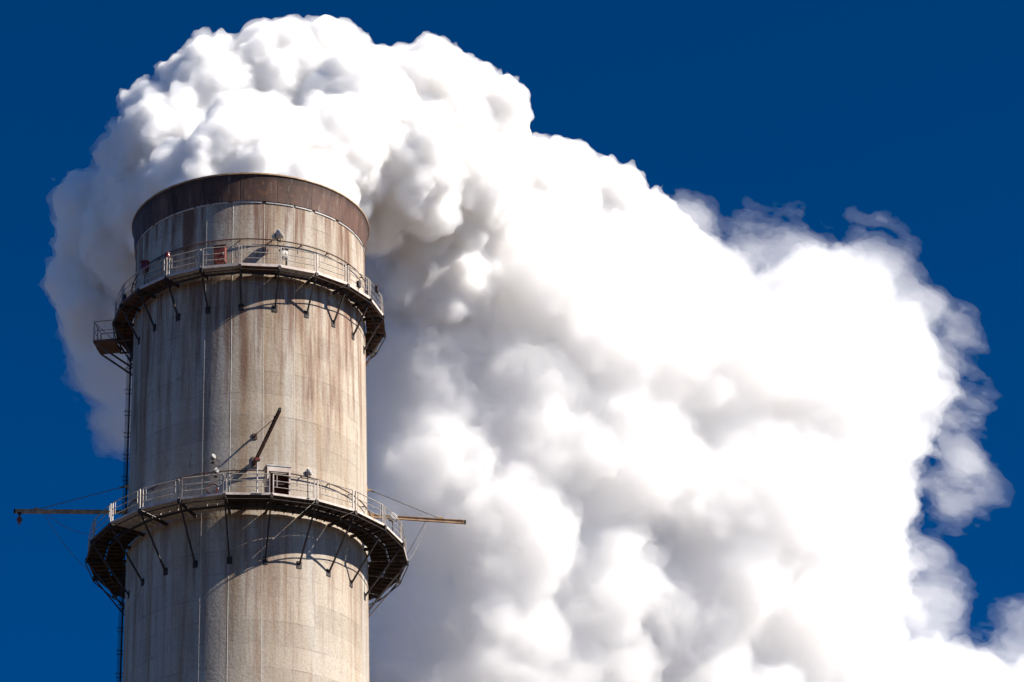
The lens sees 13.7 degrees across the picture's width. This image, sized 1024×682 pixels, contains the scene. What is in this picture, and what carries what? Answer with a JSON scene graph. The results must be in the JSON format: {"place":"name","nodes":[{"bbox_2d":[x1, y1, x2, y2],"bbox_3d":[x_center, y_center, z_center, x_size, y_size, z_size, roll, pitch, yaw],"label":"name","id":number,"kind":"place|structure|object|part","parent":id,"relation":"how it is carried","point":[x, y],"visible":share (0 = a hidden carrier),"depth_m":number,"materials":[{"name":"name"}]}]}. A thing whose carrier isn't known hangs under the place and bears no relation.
{"place":"outdoors","nodes":[
{"label":"outdoors","id":0,"kind":"place"},
{"bbox_2d":[0,0,1023,681],"label":"sky","id":1,"kind":"structure","parent":0,"point":[704,319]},
{"bbox_3d":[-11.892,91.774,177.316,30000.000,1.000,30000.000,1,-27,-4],"label":"ground","id":2,"kind":"structure","parent":0,"visible":0},
{"bbox_2d":[122,172,370,681],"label":"chimney","id":3,"kind":"object","parent":2,"relation":"on","point":[224,380],"visible":0.9,"depth_m":215.54,"materials":[{"name":"concrete"}]},
{"bbox_2d":[14,483,128,569],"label":"jib crane","id":4,"kind":"object","parent":3,"relation":"attached to","point":[45,511],"visible":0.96,"depth_m":218.35,"materials":[{"name":"paint"}]},
{"bbox_2d":[115,566,124,681],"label":"ladder","id":5,"kind":"object","parent":3,"relation":"attached to","point":[120,627],"visible":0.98,"depth_m":215.88,"materials":[{"name":"metal"}]},
{"bbox_2d":[121,335,132,559],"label":"ladder","id":6,"kind":"object","parent":3,"relation":"attached to","point":[125,476],"visible":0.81,"depth_m":221.07,"materials":[{"name":"metal"}]},
{"bbox_2d":[210,454,215,463],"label":"floodlight","id":7,"kind":"object","parent":3,"relation":"attached to","point":[213,456],"visible":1,"depth_m":213.35,"materials":[{"name":"metal"}]},
{"bbox_2d":[213,468,218,477],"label":"floodlight","id":8,"kind":"object","parent":3,"relation":"attached to","point":[215,470],"visible":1,"depth_m":212.94,"materials":[{"name":"metal"}]},
{"bbox_2d":[93,245,385,375],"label":"walkway","id":9,"kind":"structure","parent":3,"relation":"attached to","point":[363,302],"depth_m":219.58,"materials":[{"name":"metal"}]},
{"bbox_2d":[140,260,149,284],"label":"obstruction light","id":10,"kind":"object","parent":9,"relation":"on","point":[144,263],"visible":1,"depth_m":220.20,"materials":[{"name":"metal"}]},
{"bbox_2d":[165,252,170,273],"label":"obstruction light","id":11,"kind":"object","parent":9,"relation":"on","point":[167,254],"visible":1,"depth_m":219.59,"materials":[{"name":"metal"}]},
{"bbox_2d":[213,241,227,264],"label":"control cabinet","id":12,"kind":"object","parent":9,"relation":"on","point":[223,250],"visible":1,"depth_m":218.22,"materials":[{"name":"red metal"}]},
{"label":"door","id":13,"kind":"part","parent":12,"relation":"part of","materials":[{"name":"red paint"}]},
{"bbox_2d":[272,229,283,269],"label":"floodlight","id":14,"kind":"object","parent":9,"relation":"on","point":[278,234],"visible":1,"depth_m":218.82,"materials":[{"name":"metal"}]},
{"bbox_2d":[279,248,288,265],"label":"control cabinet","id":15,"kind":"object","parent":9,"relation":"on","point":[284,251],"visible":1,"depth_m":218.26,"materials":[{"name":"metal"}]},
{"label":"door","id":16,"kind":"part","parent":15,"relation":"part of","materials":[{"name":"metal"}]},
{"bbox_2d":[357,281,360,292],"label":"junction box","id":17,"kind":"object","parent":9,"relation":"attached to","point":[358,284],"visible":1,"depth_m":220.28,"materials":[{"name":"black metal"}]},
{"bbox_2d":[375,285,378,297],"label":"junction box","id":18,"kind":"object","parent":9,"relation":"attached to","point":[376,289],"visible":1,"depth_m":222.13,"materials":[{"name":"black metal"}]},
{"bbox_2d":[85,473,408,616],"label":"walkway","id":19,"kind":"structure","parent":3,"relation":"attached to","point":[129,527],"depth_m":213.29,"materials":[{"name":"metal"}]},
{"bbox_2d":[206,484,218,493],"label":"hose coil","id":20,"kind":"object","parent":19,"relation":"on","point":[214,492],"visible":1,"depth_m":210.98,"materials":[{"name":"red paint"}]},
{"bbox_2d":[252,457,262,493],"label":"davit post","id":21,"kind":"object","parent":19,"relation":"on","point":[257,459],"visible":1,"depth_m":211.09,"materials":[{"name":"metal"}]},
{"bbox_2d":[263,464,290,494],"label":"equipment hut","id":22,"kind":"object","parent":19,"relation":"on","point":[268,468],"visible":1,"depth_m":211.67,"materials":[{"name":"white paint"}]},
{"bbox_2d":[303,468,312,498],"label":"floodlight","id":23,"kind":"object","parent":19,"relation":"on","point":[308,472],"visible":1,"depth_m":211.73,"materials":[{"name":"metal"}]},
{"bbox_2d":[388,513,396,530],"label":"floodlight","id":24,"kind":"object","parent":19,"relation":"on","point":[392,517],"visible":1,"depth_m":216.56,"materials":[{"name":"metal"}]},
{"bbox_2d":[252,407,280,467],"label":"jib crane","id":25,"kind":"object","parent":3,"relation":"attached to","point":[267,435],"visible":0.99,"depth_m":211.17,"materials":[{"name":"metal"}]},
{"bbox_2d":[367,486,465,599],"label":"jib crane","id":26,"kind":"object","parent":3,"relation":"attached to","point":[436,519],"visible":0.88,"depth_m":220.12,"materials":[{"name":"painted steel"},{"name":"steel wire"},{"name":"dark weathered steel"}]}
]}

